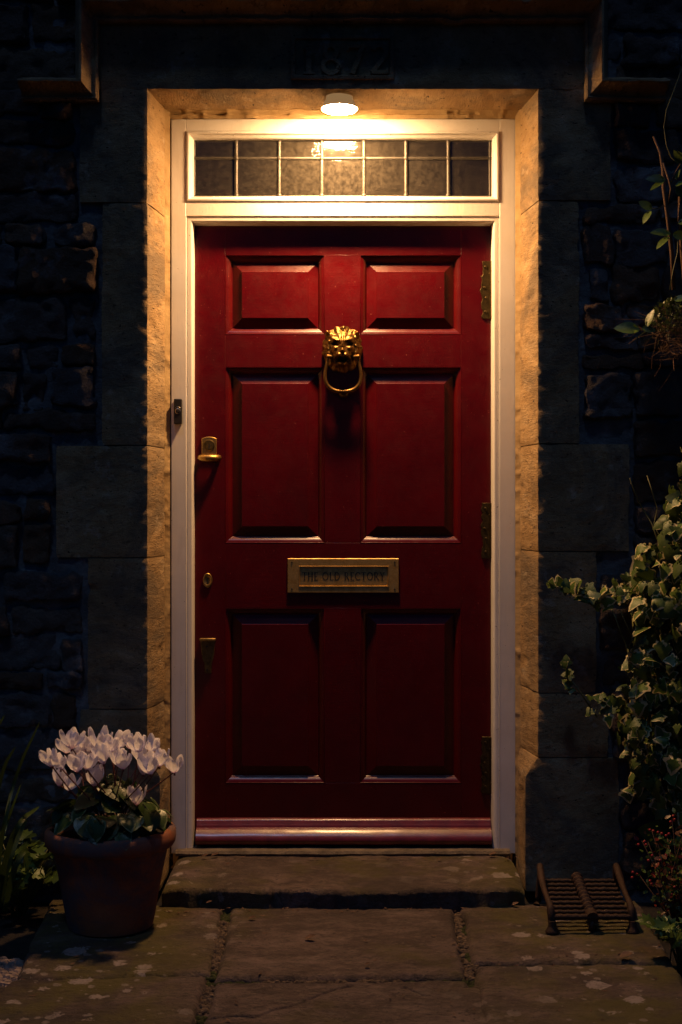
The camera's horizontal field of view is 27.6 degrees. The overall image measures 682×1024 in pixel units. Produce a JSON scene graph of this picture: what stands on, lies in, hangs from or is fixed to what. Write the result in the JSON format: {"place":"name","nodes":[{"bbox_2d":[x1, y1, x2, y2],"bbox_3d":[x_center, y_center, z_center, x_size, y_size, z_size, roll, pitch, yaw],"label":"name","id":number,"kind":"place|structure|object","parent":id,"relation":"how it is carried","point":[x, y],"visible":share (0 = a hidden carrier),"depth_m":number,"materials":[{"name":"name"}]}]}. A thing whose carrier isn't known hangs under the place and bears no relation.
{"place":"outdoors","nodes":[
{"label":"outdoors","id":0,"kind":"place"},
{"bbox_2d":[0,900,681,1023],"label":"path","id":1,"kind":"structure","parent":0,"point":[164,964],"depth_m":3.33,"materials":[{"name":"stone"}]},
{"bbox_2d":[44,813,175,936],"bbox_3d":[-0.614,0.969,3.694,0.346,0.264,0.347,0,0,0],"label":"terracotta pot","id":2,"kind":"object","parent":1,"relation":"on","point":[109,888],"visible":0.76,"depth_m":3.58,"materials":[{"name":"ceramic"}]},
{"bbox_2d":[39,725,183,849],"bbox_3d":[-0.598,0.712,3.676,0.370,0.302,0.319,0,0,0],"label":"cyclamen","id":3,"kind":"object","parent":2,"relation":"on","point":[112,794],"visible":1,"depth_m":3.61,"materials":[{"name":"white plant"}]},
{"bbox_2d":[197,912,479,1016],"bbox_3d":[0.080,1.115,3.361,0.847,0.017,1.019,0,0,0],"label":"joint grit","id":4,"kind":"object","parent":1,"relation":"on","point":[461,942],"visible":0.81,"depth_m":3.39,"materials":[{"name":"gravel"}]},
{"bbox_2d":[21,856,662,1020],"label":"leaf litter","id":5,"kind":"object","parent":1,"relation":"on","point":[365,940],"visible":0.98,"depth_m":3.56,"materials":[{"name":"brown plant"}]},
{"bbox_2d":[534,863,639,933],"bbox_3d":[0.663,1.043,3.758,0.256,0.121,0.288,0,0,0],"label":"boot scraper","id":6,"kind":"object","parent":1,"relation":"on","point":[592,912],"visible":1,"depth_m":3.73,"materials":[{"name":"metal"}]},
{"bbox_2d":[619,951,632,956],"bbox_3d":[0.702,1.089,3.414,0.033,0.012,0.020,0,0,0],"label":"fallen leaf","id":7,"kind":"object","parent":1,"relation":"on","point":[624,953],"visible":1,"depth_m":3.42,"materials":[{"name":"brown plant"}]},
{"bbox_2d":[0,868,681,984],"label":"ground","id":8,"kind":"structure","parent":0,"point":[17,934],"depth_m":3.85,"materials":[{"name":"soil"}]},
{"bbox_2d":[0,956,23,986],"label":"border gravel","id":9,"kind":"structure","parent":8,"relation":"on","point":[10,970],"depth_m":3.41,"materials":[{"name":"beige gravel"}]},
{"bbox_2d":[0,715,39,912],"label":"strap leaf plant","id":10,"kind":"object","parent":8,"relation":"on","point":[13,841],"visible":1,"depth_m":3.71,"materials":[{"name":"green plant"}]},
{"bbox_2d":[1,833,46,880],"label":"undergrowth","id":11,"kind":"object","parent":8,"relation":"on","point":[39,843],"visible":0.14,"depth_m":3.99,"materials":[{"name":"green plant"}]},
{"bbox_2d":[1,829,58,917],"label":"herb","id":12,"kind":"object","parent":8,"relation":"on","point":[31,867],"visible":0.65,"depth_m":3.86,"materials":[{"name":"green plant"}]},
{"bbox_2d":[0,0,681,902],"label":"stone house","id":13,"kind":"structure","parent":8,"relation":"on","point":[96,96],"depth_m":4.05,"materials":[{"name":"stone"}]},
{"bbox_2d":[321,93,357,114],"bbox_3d":[-0.005,-1.216,4.123,0.111,0.057,0.111,0,0,0],"label":"porch light","id":14,"kind":"object","parent":13,"relation":"attached to","point":[339,104],"visible":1,"depth_m":4.09,"materials":[{"name":"white glass"}]},
{"bbox_2d":[171,119,514,856],"bbox_3d":[0.007,-0.078,4.301,1.060,2.259,0.159,0,0,0],"label":"door frame","id":15,"kind":"object","parent":13,"relation":"attached to","point":[493,209],"visible":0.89,"depth_m":4.26,"materials":[{"name":"white paint"}]},
{"bbox_2d":[174,399,181,423],"bbox_3d":[-0.499,-0.308,4.250,0.024,0.077,0.021,0,0,0],"label":"doorbell","id":16,"kind":"object","parent":15,"relation":"attached to","point":[177,411],"visible":1,"depth_m":4.24,"materials":[{"name":"black metal"}]},
{"bbox_2d":[195,226,491,844],"bbox_3d":[0.006,0.071,4.298,0.932,1.943,0.113,0,0,0],"label":"front door","id":17,"kind":"structure","parent":15,"relation":"attached to","point":[343,530],"depth_m":4.31,"materials":[{"name":"red paint"}]},
{"bbox_2d":[225,255,323,333],"bbox_3d":[-0.206,-0.676,4.319,0.308,0.247,0.019,0,0,0],"label":"door panel","id":18,"kind":"structure","parent":17,"relation":"in","point":[265,294],"depth_m":4.32,"materials":[{"name":"red paint"}]},
{"bbox_2d":[225,367,323,542],"bbox_3d":[-0.206,-0.177,4.319,0.308,0.547,0.019,0,0,0],"label":"door panel","id":19,"kind":"structure","parent":17,"relation":"in","point":[274,416],"depth_m":4.31,"materials":[{"name":"red paint"}]},
{"bbox_2d":[225,608,323,782],"bbox_3d":[-0.206,0.570,4.319,0.308,0.544,0.019,0,0,0],"label":"door panel","id":20,"kind":"structure","parent":17,"relation":"in","point":[274,657],"depth_m":4.31,"materials":[{"name":"red paint"}]},
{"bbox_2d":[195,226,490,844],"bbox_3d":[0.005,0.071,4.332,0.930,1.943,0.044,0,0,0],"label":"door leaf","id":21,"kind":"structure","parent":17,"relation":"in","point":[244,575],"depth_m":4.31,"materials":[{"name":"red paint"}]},
{"bbox_2d":[360,255,460,333],"bbox_3d":[0.216,-0.676,4.319,0.313,0.247,0.019,0,0,0],"label":"door panel","id":22,"kind":"structure","parent":17,"relation":"in","point":[400,294],"depth_m":4.31,"materials":[{"name":"red paint"}]},
{"bbox_2d":[360,367,460,542],"bbox_3d":[0.216,-0.177,4.319,0.313,0.547,0.019,0,0,0],"label":"door panel","id":23,"kind":"structure","parent":17,"relation":"in","point":[410,417],"depth_m":4.31,"materials":[{"name":"red paint"}]},
{"bbox_2d":[360,608,460,782],"bbox_3d":[0.216,0.570,4.319,0.313,0.544,0.019,0,0,0],"label":"door panel","id":24,"kind":"structure","parent":17,"relation":"in","point":[410,658],"depth_m":4.31,"materials":[{"name":"red paint"}]},
{"bbox_2d":[546,447,681,835],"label":"ivy","id":25,"kind":"object","parent":13,"relation":"attached to","point":[647,741],"visible":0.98,"depth_m":3.91,"materials":[{"name":"green plant"}]},
{"bbox_2d":[614,69,681,333],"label":"climbing plant","id":26,"kind":"object","parent":13,"relation":"attached to","point":[631,327],"visible":1,"depth_m":3.88,"materials":[{"name":"green plant"}]},
{"bbox_2d":[621,290,681,389],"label":"moss tangle","id":27,"kind":"object","parent":13,"relation":"attached to","point":[667,305],"visible":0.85,"depth_m":3.90,"materials":[{"name":"green plant"}]},
{"bbox_2d":[162,855,524,913],"bbox_3d":[0.010,1.095,4.067,1.020,0.099,0.426,0,0,0],"label":"doorstep","id":28,"kind":"object","parent":8,"relation":"on","point":[454,884],"visible":0.95,"depth_m":3.94,"materials":[{"name":"stone"}]},
{"bbox_2d":[195,911,676,1023],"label":"joint moss","id":29,"kind":"object","parent":8,"relation":"on","point":[209,980],"visible":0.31,"depth_m":3.30,"materials":[{"name":"green plant"}]},
{"bbox_2d":[631,808,681,931],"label":"shrub","id":30,"kind":"object","parent":8,"relation":"on","point":[671,902],"visible":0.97,"depth_m":3.66,"materials":[{"name":"green plant"}]},
{"bbox_2d":[636,913,681,971],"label":"geranium","id":31,"kind":"object","parent":8,"relation":"on","point":[666,928],"visible":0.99,"depth_m":3.42,"materials":[{"name":"green plant"}]},
{"bbox_2d":[638,820,681,854],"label":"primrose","id":32,"kind":"object","parent":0,"point":[663,826],"visible":0.58,"depth_m":3.92,"materials":[{"name":"green plant"}]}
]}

